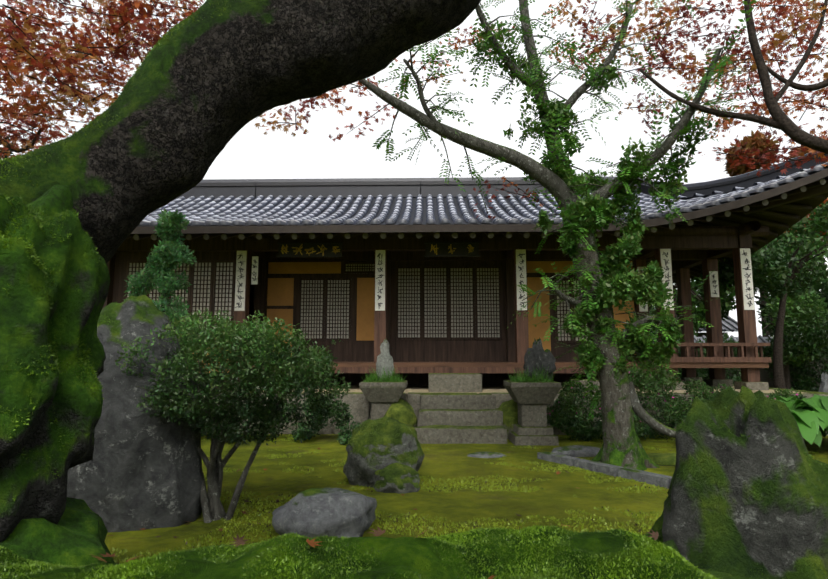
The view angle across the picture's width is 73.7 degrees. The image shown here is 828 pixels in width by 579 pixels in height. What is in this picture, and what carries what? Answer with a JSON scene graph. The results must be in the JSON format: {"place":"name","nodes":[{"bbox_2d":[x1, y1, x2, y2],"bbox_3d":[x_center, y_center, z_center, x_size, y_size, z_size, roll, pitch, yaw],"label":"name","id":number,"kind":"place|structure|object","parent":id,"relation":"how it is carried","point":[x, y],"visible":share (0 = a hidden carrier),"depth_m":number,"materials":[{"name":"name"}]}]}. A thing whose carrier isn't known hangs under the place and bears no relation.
{"place":"outdoors","nodes":[
{"label":"outdoors","id":0,"kind":"place"},
{"bbox_2d":[376,339,393,378],"bbox_3d":[-0.465,1.143,8.843,0.293,0.705,0.213,0,-7,1],"label":"rock","id":1,"kind":"object","parent":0,"point":[385,358],"visible":0.65,"depth_m":8.78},
{"bbox_2d":[0,0,827,336],"label":"sky","id":2,"kind":"structure","parent":0,"point":[251,153],"materials":[{"name":"white"}]},
{"bbox_2d":[104,433,827,563],"bbox_3d":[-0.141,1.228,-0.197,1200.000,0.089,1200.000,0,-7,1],"label":"ground","id":3,"kind":"structure","parent":0,"point":[556,499],"depth_m":5.14,"materials":[{"name":"green plant"}]},
{"bbox_2d":[0,497,114,566],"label":"moss mound","id":4,"kind":"object","parent":3,"relation":"on","point":[76,535],"visible":0.54,"depth_m":1.47,"materials":[{"name":"green plant"}]},
{"bbox_2d":[67,295,202,531],"bbox_3d":[-2.235,0.983,4.323,1.195,1.900,0.800,0,-7,1],"label":"standing stone","id":5,"kind":"object","parent":3,"relation":"on","point":[139,471],"visible":0.46,"depth_m":4.03,"materials":[{"name":"grey stone"}]},
{"bbox_2d":[115,308,350,522],"bbox_3d":[-1.449,0.997,4.351,1.924,1.706,1.414,0,-7,1],"label":"shrub","id":6,"kind":"object","parent":3,"relation":"on","point":[297,371],"depth_m":4.11,"materials":[{"name":"green plant"}]},
{"bbox_2d":[272,487,376,538],"bbox_3d":[-0.630,1.577,3.848,0.712,0.372,0.568,0,-7,1],"label":"grey rock","id":7,"kind":"object","parent":3,"relation":"on","point":[312,513],"visible":0.81,"depth_m":3.68,"materials":[{"name":"grey stone"}]},
{"bbox_2d":[0,527,714,578],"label":"moss mound","id":8,"kind":"object","parent":3,"relation":"on","point":[399,555],"visible":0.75,"depth_m":1.27,"materials":[{"name":"green plant"}]},
{"bbox_2d":[0,0,480,263],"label":"tree trunk","id":9,"kind":"object","parent":8,"relation":"on","point":[207,88],"visible":0.83,"depth_m":2.00,"materials":[{"name":"plant"}]},
{"bbox_2d":[0,185,109,542],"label":"trunk","id":10,"kind":"object","parent":9,"relation":"attached to","point":[29,317],"visible":0.85,"depth_m":1.49,"materials":[{"name":"green plant"}]},
{"bbox_2d":[0,0,827,213],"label":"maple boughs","id":11,"kind":"object","parent":9,"relation":"attached to","point":[786,124],"visible":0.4,"depth_m":5.66,"materials":[{"name":"brown plant"}]},
{"bbox_2d":[0,0,827,219],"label":"maple leaves","id":12,"kind":"object","parent":11,"relation":"on","point":[125,11],"visible":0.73,"depth_m":6.70,"materials":[{"name":"red plant"}]},
{"bbox_2d":[0,0,827,578],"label":"moss fuzz","id":13,"kind":"object","parent":8,"relation":"on","point":[462,536],"visible":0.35,"depth_m":1.34,"materials":[{"name":"green plant"}]},
{"bbox_2d":[92,447,671,578],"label":"fallen leaves","id":14,"kind":"object","parent":3,"relation":"on","point":[240,541],"visible":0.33,"depth_m":1.40,"materials":[{"name":"red plant"}]},
{"bbox_2d":[359,380,407,419],"bbox_3d":[-0.467,1.903,8.647,0.717,0.920,0.717,0,-7,1],"label":"stone pedestal","id":15,"kind":"object","parent":3,"relation":"on","point":[382,397],"visible":0.52,"depth_m":8.39,"materials":[{"name":"grey stone"}]},
{"bbox_2d":[362,365,554,381],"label":"potted plants","id":16,"kind":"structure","parent":15,"relation":"on","point":[394,378],"depth_m":8.31,"materials":[{"name":"green plant"}]},
{"bbox_2d":[523,337,555,379],"bbox_3d":[1.909,1.075,8.385,0.505,0.698,0.301,0,-7,1],"label":"ornamental rock","id":17,"kind":"object","parent":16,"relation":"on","point":[537,355],"visible":0.81,"depth_m":8.32,"materials":[{"name":"grey stone"}]},
{"bbox_2d":[343,417,424,486],"bbox_3d":[-0.305,1.640,5.583,0.754,0.680,0.742,-4,-8,32],"label":"moss boulder","id":18,"kind":"object","parent":3,"relation":"on","point":[363,456],"visible":0.77,"depth_m":5.37,"materials":[{"name":"green plant"}]},
{"bbox_2d":[373,462,419,493],"bbox_3d":[-0.164,1.786,5.221,0.447,0.289,0.400,0,-7,1],"label":"moss boulder","id":19,"kind":"object","parent":3,"relation":"on","point":[398,478],"visible":0.9,"depth_m":5.11,"materials":[{"name":"green plant"}]},
{"bbox_2d":[383,399,416,427],"bbox_3d":[-0.225,2.014,8.536,0.579,0.652,0.643,0,-7,1],"label":"moss mound","id":20,"kind":"object","parent":3,"relation":"on","point":[401,410],"visible":0.38,"depth_m":8.33,"materials":[{"name":"green plant"}]},
{"bbox_2d":[405,424,417,439],"bbox_3d":[-0.146,2.131,8.114,0.451,0.308,0.423,0,-7,1],"label":"moss","id":21,"kind":"object","parent":3,"relation":"on","point":[413,430],"visible":0.19,"depth_m":8.02,"materials":[{"name":"green plant"}]},
{"bbox_2d":[0,126,827,390],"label":"trees","id":22,"kind":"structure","parent":3,"relation":"on","point":[806,320],"depth_m":15.00,"materials":[{"name":"green plant"}]},
{"bbox_2d":[414,393,507,443],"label":"stone steps","id":23,"kind":"structure","parent":3,"relation":"on","point":[456,418],"depth_m":8.33,"materials":[{"name":"grey stone"}]},
{"bbox_2d":[110,434,817,563],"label":"lawn tufts","id":24,"kind":"object","parent":3,"relation":"on","point":[123,560],"visible":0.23,"depth_m":4.47,"materials":[{"name":"green plant"}]},
{"bbox_2d":[467,452,506,457],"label":"flat stone","id":25,"kind":"object","parent":3,"relation":"on","point":[486,455],"visible":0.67,"depth_m":6.95,"materials":[{"name":"grey stone"}]},
{"bbox_2d":[198,384,803,401],"bbox_3d":[-2.015,2.605,12.829,17.550,0.846,6.900,0,-7,1],"label":"hanok podium","id":26,"kind":"object","parent":3,"relation":"on","point":[425,389],"depth_m":10.03,"materials":[{"name":"beige stone"}]},
{"bbox_2d":[201,363,806,444],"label":"shrub leaves","id":27,"kind":"object","parent":3,"relation":"on","point":[672,414],"visible":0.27,"depth_m":8.26,"materials":[{"name":"green plant"}]},
{"bbox_2d":[498,399,517,438],"bbox_3d":[1.514,2.030,8.633,0.490,0.645,0.496,-4,-8,30],"label":"mossy rock","id":28,"kind":"object","parent":3,"relation":"on","point":[509,408],"visible":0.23,"depth_m":8.44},
{"bbox_2d":[201,376,827,435],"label":"stone foundation","id":29,"kind":"object","parent":3,"relation":"on","point":[360,406],"visible":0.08,"depth_m":9.04,"materials":[{"name":"grey stone"}]},
{"bbox_2d":[102,220,769,388],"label":"building wall","id":30,"kind":"structure","parent":29,"relation":"on","point":[691,246],"depth_m":11.76,"materials":[{"name":"brown wood"}]},
{"bbox_2d":[127,263,587,340],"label":"lattice windows","id":31,"kind":"structure","parent":30,"relation":"attached to","point":[400,290],"depth_m":11.84,"materials":[{"name":"brown wood"}]},
{"bbox_2d":[277,242,479,256],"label":"hanok name boards","id":32,"kind":"object","parent":30,"relation":"attached to","point":[461,249],"visible":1,"depth_m":10.62,"materials":[{"name":"black wood"}]},
{"bbox_2d":[281,244,473,255],"bbox_3d":[-0.710,-0.770,10.630,3.729,0.232,0.004,0,-7,1],"label":"signboard lettering","id":33,"kind":"object","parent":32,"relation":"attached to","point":[336,250],"visible":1,"depth_m":10.65},
{"bbox_2d":[126,176,827,283],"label":"roof rafters","id":34,"kind":"object","parent":30,"relation":"on","point":[814,190],"visible":0.35,"depth_m":9.81,"materials":[{"name":"brown wood"}]},
{"bbox_2d":[131,168,827,276],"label":"roof soffit","id":35,"kind":"structure","parent":30,"relation":"on","point":[814,204],"depth_m":9.46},
{"bbox_2d":[138,162,827,225],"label":"roof tiles","id":36,"kind":"object","parent":35,"relation":"on","point":[435,211],"visible":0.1,"depth_m":11.70,"materials":[{"name":"grey tile"}]},
{"bbox_2d":[176,151,827,198],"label":"roof ridges","id":37,"kind":"object","parent":30,"relation":"on","point":[347,187],"visible":0.5,"depth_m":13.31,"materials":[{"name":"grey tile"}]},
{"bbox_2d":[236,361,768,367],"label":"veranda floor","id":38,"kind":"structure","parent":30,"relation":"on","point":[571,364],"depth_m":10.27,"materials":[{"name":"brown wood"}]},
{"bbox_2d":[229,248,771,381],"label":"wooden posts","id":39,"kind":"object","parent":29,"relation":"on","point":[747,345],"depth_m":10.51,"materials":[{"name":"brown wood"}]},
{"bbox_2d":[234,248,754,311],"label":"calligraphy plaques","id":40,"kind":"object","parent":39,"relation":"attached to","point":[520,282],"visible":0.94,"depth_m":10.55,"materials":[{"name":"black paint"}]},
{"bbox_2d":[428,373,600,391],"bbox_3d":[1.898,1.650,9.784,3.286,0.328,0.511,0,-7,1],"label":"step stone","id":41,"kind":"object","parent":29,"relation":"on","point":[455,382],"visible":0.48,"depth_m":9.56,"materials":[{"name":"grey stone"}]},
{"bbox_2d":[504,380,561,445],"bbox_3d":[1.753,1.840,8.200,0.731,0.938,0.731,0,-7,1],"label":"stone pedestal","id":42,"kind":"object","parent":3,"relation":"on","point":[532,400],"visible":0.88,"depth_m":7.93,"materials":[{"name":"grey stone"}]},
{"bbox_2d":[359,0,757,470],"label":"green tree","id":43,"kind":"object","parent":3,"relation":"on","point":[618,282],"depth_m":6.14,"materials":[{"name":"green plant"}]},
{"bbox_2d":[551,445,600,456],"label":"flat stone","id":44,"kind":"object","parent":3,"relation":"on","point":[579,451],"visible":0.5,"depth_m":6.97,"materials":[{"name":"grey stone"}]},
{"bbox_2d":[537,451,671,488],"bbox_3d":[2.344,1.910,5.583,0.140,0.108,2.974,4,-8,-31],"label":"stone edging","id":45,"kind":"object","parent":3,"relation":"on","point":[656,479],"visible":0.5,"depth_m":5.89,"materials":[{"name":"grey stone"}]},
{"bbox_2d":[647,453,675,465],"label":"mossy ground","id":46,"kind":"structure","parent":3,"relation":"on","point":[663,459],"depth_m":6.43,"materials":[{"name":"green plant"}]},
{"bbox_2d":[549,371,798,415],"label":"azalea flowers","id":47,"kind":"object","parent":3,"relation":"on","point":[647,397],"visible":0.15,"depth_m":8.32,"materials":[{"name":"pink plant"}]},
{"bbox_2d":[662,539,734,578],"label":"moss","id":48,"kind":"object","parent":3,"relation":"on","point":[716,574],"visible":0.06,"depth_m":1.74,"materials":[{"name":"green plant"}]},
{"bbox_2d":[645,385,827,578],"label":"mossy boulder","id":49,"kind":"object","parent":3,"relation":"on","point":[774,525],"visible":0.83,"depth_m":1.99,"materials":[{"name":"grey stone"}]},
{"bbox_2d":[650,332,827,391],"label":"garden wall","id":50,"kind":"structure","parent":3,"relation":"on","point":[764,375],"depth_m":17.50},
{"bbox_2d":[649,308,802,347],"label":"garden wall tiles","id":51,"kind":"object","parent":50,"relation":"on","point":[729,324],"visible":0.08,"depth_m":22.85,"materials":[{"name":"grey tile"}]},
{"bbox_2d":[774,394,827,446],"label":"hosta leaves","id":52,"kind":"object","parent":3,"relation":"on","point":[810,415],"visible":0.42,"depth_m":7.06,"materials":[{"name":"green plant"}]},
{"bbox_2d":[818,372,827,392],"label":"stone","id":53,"kind":"object","parent":3,"relation":"on","point":[823,387],"visible":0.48,"depth_m":9.62,"materials":[{"name":"grey stone"}]}
]}

